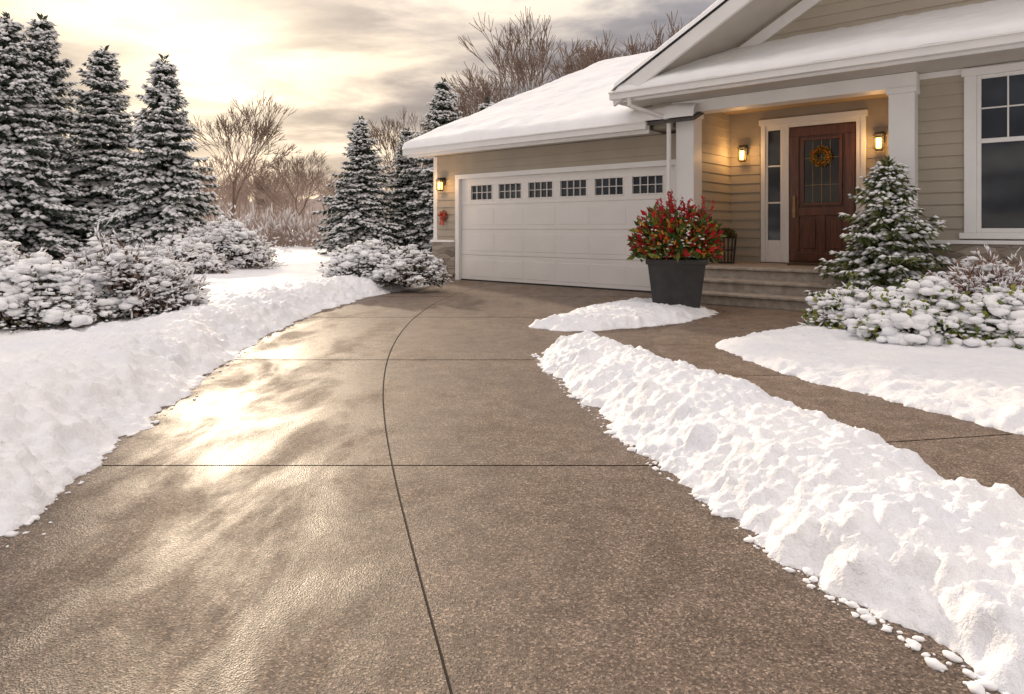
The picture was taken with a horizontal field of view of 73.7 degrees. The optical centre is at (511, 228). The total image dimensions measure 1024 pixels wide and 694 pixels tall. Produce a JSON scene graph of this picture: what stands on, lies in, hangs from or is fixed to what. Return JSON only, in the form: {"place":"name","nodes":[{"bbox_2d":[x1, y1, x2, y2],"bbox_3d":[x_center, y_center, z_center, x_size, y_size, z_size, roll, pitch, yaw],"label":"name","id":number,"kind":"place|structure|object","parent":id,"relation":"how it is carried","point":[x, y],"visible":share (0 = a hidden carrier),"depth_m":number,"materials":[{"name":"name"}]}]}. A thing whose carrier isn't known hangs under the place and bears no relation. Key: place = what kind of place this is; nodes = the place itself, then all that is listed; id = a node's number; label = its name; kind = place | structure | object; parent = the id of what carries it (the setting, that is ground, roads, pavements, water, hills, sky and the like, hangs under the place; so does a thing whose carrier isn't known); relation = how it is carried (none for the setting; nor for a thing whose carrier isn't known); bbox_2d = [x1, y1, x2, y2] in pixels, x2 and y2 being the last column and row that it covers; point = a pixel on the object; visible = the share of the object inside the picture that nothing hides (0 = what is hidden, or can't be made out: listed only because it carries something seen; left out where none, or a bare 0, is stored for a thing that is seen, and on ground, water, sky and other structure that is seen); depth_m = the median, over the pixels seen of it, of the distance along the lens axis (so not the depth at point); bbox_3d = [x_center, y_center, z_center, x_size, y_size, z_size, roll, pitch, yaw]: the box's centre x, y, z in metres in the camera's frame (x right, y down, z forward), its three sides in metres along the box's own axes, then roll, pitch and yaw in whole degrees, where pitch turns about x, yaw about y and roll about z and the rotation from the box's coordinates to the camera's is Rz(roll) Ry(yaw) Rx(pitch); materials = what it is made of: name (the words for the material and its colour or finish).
{"place":"outdoors","nodes":[
{"label":"outdoors","id":0,"kind":"place"},
{"bbox_2d":[0,229,449,535],"bbox_3d":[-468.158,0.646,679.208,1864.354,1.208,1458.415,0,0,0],"label":"snow ground","id":1,"kind":"structure","parent":0,"point":[75,402],"depth_m":4.77,"materials":[{"name":"white snow"}]},
{"bbox_2d":[0,240,38,269],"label":"snowy shrub","id":2,"kind":"object","parent":1,"relation":"on","point":[7,253],"visible":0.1,"depth_m":7.98,"materials":[{"name":"white snow"}]},
{"bbox_2d":[0,11,101,258],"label":"spruce tree","id":3,"kind":"object","parent":1,"relation":"on","point":[30,203],"visible":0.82,"depth_m":20.67,"materials":[{"name":"green plant"}]},
{"bbox_2d":[20,12,87,204],"bbox_3d":[-17.253,-2.738,25.466,6.630,10.443,6.832,0,0,-25],"label":"spruce tree","id":4,"kind":"object","parent":1,"relation":"on","point":[45,43],"visible":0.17,"depth_m":24.75,"materials":[{"name":"green plant"}]},
{"bbox_2d":[0,247,123,333],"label":"snowy shrub","id":5,"kind":"object","parent":1,"relation":"on","point":[27,300],"visible":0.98,"depth_m":6.54,"materials":[{"name":"white snow"}]},
{"bbox_2d":[39,45,141,251],"bbox_3d":[-13.909,-2.144,24.076,6.336,8.762,6.148,0,0,-29],"label":"spruce tree","id":6,"kind":"object","parent":1,"relation":"on","point":[95,170],"visible":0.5,"depth_m":23.39,"materials":[{"name":"green plant"}]},
{"bbox_2d":[44,221,214,321],"bbox_3d":[-4.338,0.520,7.662,2.344,1.220,1.894,0,0,0],"label":"snowy shrub","id":7,"kind":"object","parent":1,"relation":"on","point":[149,281],"visible":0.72,"depth_m":7.44,"materials":[{"name":"white snow"}]},
{"bbox_2d":[79,53,224,256],"bbox_3d":[-10.514,-1.701,20.404,4.233,7.179,4.696,0,0,-17],"label":"spruce tree","id":8,"kind":"object","parent":1,"relation":"on","point":[168,195],"visible":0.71,"depth_m":19.97,"materials":[{"name":"green plant"}]},
{"bbox_2d":[130,228,235,273],"bbox_3d":[-7.337,0.512,15.020,2.455,1.122,2.256,0,0,0],"label":"snowy shrub","id":9,"kind":"object","parent":1,"relation":"on","point":[203,258],"visible":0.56,"depth_m":14.74,"materials":[{"name":"white snow"}]},
{"bbox_2d":[179,203,288,268],"bbox_3d":[-7.025,0.215,16.934,3.100,1.798,2.875,0,0,0],"label":"snowy shrub","id":10,"kind":"object","parent":1,"relation":"on","point":[239,242],"visible":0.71,"depth_m":16.59,"materials":[{"name":"white snow"}]},
{"bbox_2d":[186,91,300,219],"bbox_3d":[-15.021,-3.542,37.989,5.765,8.818,7.763,0,0,22],"label":"bare tree","id":11,"kind":"object","parent":1,"relation":"on","point":[267,131],"visible":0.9,"depth_m":38.02,"materials":[{"name":"brown plant"}]},
{"bbox_2d":[246,149,331,216],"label":"bare tree","id":12,"kind":"object","parent":1,"relation":"on","point":[277,163],"visible":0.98,"depth_m":50.48,"materials":[{"name":"brown plant"}]},
{"bbox_2d":[198,197,386,246],"bbox_3d":[-27.453,-0.404,45.101,52.748,2.546,28.681,0,0,0],"label":"distant brush","id":13,"kind":"object","parent":1,"relation":"on","point":[305,233],"visible":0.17,"depth_m":34.19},
{"bbox_2d":[193,146,426,222],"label":"distant tree line","id":14,"kind":"object","parent":1,"relation":"on","point":[246,189],"visible":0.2,"depth_m":70.58,"materials":[{"name":"brown plant"}]},
{"bbox_2d":[312,116,405,255],"bbox_3d":[-5.422,-1.223,24.979,4.234,5.884,3.817,0,0,-42],"label":"spruce tree","id":15,"kind":"object","parent":1,"relation":"on","point":[357,209],"visible":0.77,"depth_m":24.53,"materials":[{"name":"green plant"}]},
{"bbox_2d":[316,238,417,287],"bbox_3d":[-2.728,0.627,13.004,2.012,1.006,1.536,0,0,0],"label":"snowy shrub","id":16,"kind":"object","parent":1,"relation":"on","point":[359,258],"visible":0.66,"depth_m":12.60,"materials":[{"name":"white snow"}]},
{"bbox_2d":[368,107,430,177],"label":"bare tree","id":17,"kind":"object","parent":1,"relation":"on","point":[374,135],"visible":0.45,"depth_m":40.92,"materials":[{"name":"brown plant"}]},
{"bbox_2d":[381,128,425,245],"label":"spruce tree","id":18,"kind":"object","parent":1,"relation":"on","point":[400,164],"visible":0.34,"depth_m":26.53,"materials":[{"name":"green plant"}]},
{"bbox_2d":[366,244,454,288],"bbox_3d":[-1.898,0.703,12.732,1.685,0.884,1.323,0,0,0],"label":"snowy shrub","id":19,"kind":"object","parent":1,"relation":"on","point":[430,269],"visible":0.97,"depth_m":12.39,"materials":[{"name":"white snow"}]},
{"bbox_2d":[392,77,462,254],"bbox_3d":[-2.806,-1.807,25.941,4.465,7.969,5.586,0,0,7],"label":"spruce tree","id":20,"kind":"object","parent":1,"relation":"on","point":[442,108],"visible":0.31,"depth_m":25.48,"materials":[{"name":"green plant"}]},
{"bbox_2d":[419,66,519,130],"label":"bare tree","id":21,"kind":"object","parent":1,"relation":"on","point":[487,92],"visible":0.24,"depth_m":42.27,"materials":[{"name":"brown plant"}]},
{"bbox_2d":[478,97,494,110],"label":"spruce tree","id":22,"kind":"object","parent":1,"relation":"on","point":[484,105],"visible":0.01,"depth_m":33.83,"materials":[{"name":"plant"}]},
{"bbox_2d":[451,6,624,115],"bbox_3d":[0.585,-5.140,38.014,10.153,12.025,10.383,0,0,-25],"label":"bare tree","id":23,"kind":"object","parent":1,"relation":"on","point":[526,66],"visible":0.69,"depth_m":35.28,"materials":[{"name":"brown plant"}]},
{"bbox_2d":[546,30,655,80],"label":"bare tree","id":24,"kind":"object","parent":1,"relation":"on","point":[567,70],"visible":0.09,"depth_m":40.65,"materials":[{"name":"brown plant"}]},
{"bbox_2d":[534,11,700,86],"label":"bare tree","id":25,"kind":"object","parent":1,"relation":"on","point":[656,45],"visible":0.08,"depth_m":41.11,"materials":[{"name":"brown plant"}]},
{"bbox_2d":[204,192,390,228],"bbox_3d":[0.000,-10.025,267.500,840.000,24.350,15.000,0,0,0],"label":"distant hills","id":26,"kind":"structure","parent":0,"point":[315,204],"depth_m":269.91,"materials":[{"name":"brown plant"}]},
{"bbox_2d":[0,0,716,202],"label":"sky","id":27,"kind":"structure","parent":0,"point":[335,63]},
{"bbox_2d":[0,280,1011,693],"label":"driveway","id":28,"kind":"structure","parent":0,"point":[450,488],"depth_m":2.43,"materials":[{"name":"concrete"}]},
{"bbox_2d":[4,317,1008,693],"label":"snow crumbs","id":29,"kind":"object","parent":28,"relation":"on","point":[974,687],"visible":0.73,"depth_m":2.06,"materials":[{"name":"white snow"}]},
{"bbox_2d":[461,279,650,292],"bbox_3d":[0.905,1.135,13.750,5.280,0.030,0.100,0,0,40],"label":"door seal","id":30,"kind":"object","parent":28,"relation":"on","point":[560,285],"depth_m":13.61,"materials":[{"name":"rubber"}]},
{"bbox_2d":[529,297,717,330],"bbox_3d":[1.435,1.112,8.907,1.839,0.276,3.167,0,0,41],"label":"snow patch","id":31,"kind":"object","parent":28,"relation":"on","point":[635,312],"visible":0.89,"depth_m":8.29,"materials":[{"name":"white snow"}]},
{"bbox_2d":[626,191,726,307],"bbox_3d":[2.291,0.287,9.548,1.390,1.686,1.406,0,0,12],"label":"potted plant","id":32,"kind":"object","parent":28,"relation":"on","point":[685,241],"visible":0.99,"depth_m":9.21,"materials":[{"name":"red plant"}]},
{"bbox_2d":[432,242,1023,279],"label":"stone base","id":33,"kind":"object","parent":28,"relation":"on","point":[444,252],"visible":0.3,"depth_m":9.11,"materials":[{"name":"grey stone"}]},
{"bbox_2d":[437,0,1023,263],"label":"siding walls","id":34,"kind":"structure","parent":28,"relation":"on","point":[731,185],"depth_m":11.96,"materials":[{"name":"paint"}]},
{"bbox_2d":[436,178,445,190],"bbox_3d":[-1.628,-1.025,15.633,0.150,0.310,0.195,0,0,40],"label":"wall sconce","id":35,"kind":"object","parent":34,"relation":"attached to","point":[442,183],"depth_m":15.60,"materials":[{"name":"glass"}]},
{"bbox_2d":[438,210,447,224],"bbox_3d":[-1.578,-0.259,15.663,0.280,0.358,0.116,0,0,40],"label":"pier wreath","id":36,"kind":"object","parent":34,"relation":"attached to","point":[442,218],"visible":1,"depth_m":15.63,"materials":[{"name":"red plant"}]},
{"bbox_2d":[402,0,1023,279],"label":"white trim","id":37,"kind":"structure","parent":34,"relation":"attached to","point":[901,91],"depth_m":10.62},
{"bbox_2d":[462,166,674,290],"bbox_3d":[0.910,0.015,13.756,5.300,2.270,0.105,0,0,40],"label":"garage door","id":38,"kind":"structure","parent":37,"relation":"attached to","point":[557,238],"depth_m":13.68,"materials":[{"name":"paint"}]},
{"bbox_2d":[627,98,670,256],"bbox_3d":[2.318,-0.573,11.460,0.782,3.267,0.178,0,0,-9],"label":"downspout","id":39,"kind":"object","parent":37,"relation":"attached to","point":[642,109],"visible":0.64,"depth_m":11.52,"materials":[{"name":"white metal"}]},
{"bbox_2d":[473,74,1023,239],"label":"window glass","id":40,"kind":"object","parent":37,"relation":"on","point":[1002,184],"visible":0.86,"depth_m":8.95,"materials":[{"name":"glass"}]},
{"bbox_2d":[421,0,1023,158],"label":"soffit","id":41,"kind":"structure","parent":34,"relation":"attached to","point":[744,23],"depth_m":10.65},
{"bbox_2d":[737,145,747,161],"bbox_3d":[4.199,-1.375,12.410,0.150,0.310,0.195,0,0,40],"label":"wall sconce","id":42,"kind":"object","parent":34,"relation":"attached to","point":[744,151],"depth_m":12.38,"materials":[{"name":"glass"}]},
{"bbox_2d":[723,93,887,114],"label":"porch ceiling","id":43,"kind":"structure","parent":34,"relation":"attached to","point":[867,97],"depth_m":11.62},
{"bbox_2d":[647,34,991,124],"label":"roof","id":44,"kind":"structure","parent":34,"relation":"on","point":[678,119],"depth_m":11.39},
{"bbox_2d":[402,0,1023,148],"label":"roof snow","id":45,"kind":"structure","parent":44,"relation":"on","point":[577,99],"depth_m":11.11,"materials":[{"name":"white snow"}]},
{"bbox_2d":[789,121,855,262],"bbox_3d":[5.269,-0.600,11.617,1.080,2.360,0.065,0,0,40],"label":"front door","id":46,"kind":"structure","parent":34,"relation":"attached to","point":[816,230],"depth_m":11.62,"materials":[{"name":"brown wood"}]},
{"bbox_2d":[792,139,838,217],"bbox_3d":[5.172,-0.860,11.645,0.745,1.320,0.074,0,0,40],"label":"door hardware","id":47,"kind":"object","parent":46,"relation":"attached to","point":[794,203],"depth_m":11.61,"materials":[{"name":"gold metal"}]},
{"bbox_2d":[809,145,832,167],"bbox_3d":[5.232,-1.236,11.573,0.404,0.394,0.146,0,0,40],"label":"door wreath","id":48,"kind":"object","parent":46,"relation":"attached to","point":[814,160],"depth_m":11.56,"materials":[{"name":"plant"}]},
{"bbox_2d":[804,138,838,202],"bbox_3d":[5.270,-0.985,11.618,0.560,1.070,0.015,0,0,40],"label":"door glass","id":49,"kind":"object","parent":46,"relation":"attached to","point":[812,182],"visible":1,"depth_m":11.62,"materials":[{"name":"glass"}]},
{"bbox_2d":[873,131,884,150],"bbox_3d":[5.902,-1.415,10.971,0.150,0.310,0.195,0,0,40],"label":"wall sconce","id":50,"kind":"object","parent":34,"relation":"attached to","point":[878,139],"depth_m":10.93,"materials":[{"name":"glass"}]},
{"bbox_2d":[700,262,847,310],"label":"porch steps","id":51,"kind":"structure","parent":28,"relation":"on","point":[782,286],"depth_m":10.27,"materials":[{"name":"concrete"}]},
{"bbox_2d":[718,228,737,263],"bbox_3d":[3.750,0.281,11.959,0.398,0.640,0.398,0,0,40],"label":"wire basket planter","id":52,"kind":"object","parent":51,"relation":"on","point":[730,233],"visible":0.7,"depth_m":11.87,"materials":[{"name":"metal"}]},
{"bbox_2d":[787,263,841,266],"bbox_3d":[5.085,0.595,11.376,0.850,0.019,0.430,0,0,40],"label":"doormat","id":53,"kind":"object","parent":51,"relation":"on","point":[810,264],"visible":0.79,"depth_m":11.30,"materials":[{"name":"brown"}]},
{"bbox_2d":[537,330,1023,693],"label":"snow bank","id":54,"kind":"structure","parent":28,"relation":"on","point":[884,530],"depth_m":2.57,"materials":[{"name":"white snow"}]},
{"bbox_2d":[653,308,1023,497],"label":"walkway","id":55,"kind":"structure","parent":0,"point":[986,461],"depth_m":4.31,"materials":[{"name":"concrete"}]},
{"label":"ground","id":56,"kind":"structure","parent":0,"visible":0},
{"bbox_2d":[714,323,1023,434],"bbox_3d":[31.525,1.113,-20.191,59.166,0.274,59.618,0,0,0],"label":"snow covered bed","id":57,"kind":"object","parent":56,"relation":"on","point":[982,386],"visible":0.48,"depth_m":5.19,"materials":[{"name":"white snow"}]},
{"bbox_2d":[798,281,874,329],"bbox_3d":[3.653,0.903,7.399,1.107,0.697,0.989,0,0,0],"label":"evergreen shrub","id":58,"kind":"object","parent":57,"relation":"on","point":[835,307],"visible":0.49,"depth_m":7.27,"materials":[{"name":"green plant"}]},
{"bbox_2d":[802,155,956,296],"bbox_3d":[4.922,0.222,8.961,2.009,2.434,2.276,0,0,32],"label":"spruce tree","id":59,"kind":"object","parent":57,"relation":"on","point":[890,236],"visible":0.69,"depth_m":8.83,"materials":[{"name":"green plant"}]},
{"bbox_2d":[846,274,1017,347],"bbox_3d":[3.930,0.818,6.482,1.559,0.824,1.274,0,0,0],"label":"evergreen shrub","id":60,"kind":"object","parent":57,"relation":"on","point":[911,312],"visible":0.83,"depth_m":6.24,"materials":[{"name":"green plant"}]},
{"bbox_2d":[925,243,1023,296],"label":"red twig shrub","id":61,"kind":"object","parent":57,"relation":"on","point":[970,277],"visible":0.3,"depth_m":7.26,"materials":[{"name":"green plant"}]},
{"bbox_2d":[936,278,1023,348],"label":"evergreen shrub","id":62,"kind":"object","parent":57,"relation":"on","point":[1002,304],"visible":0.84,"depth_m":5.94,"materials":[{"name":"green plant"}]}
]}

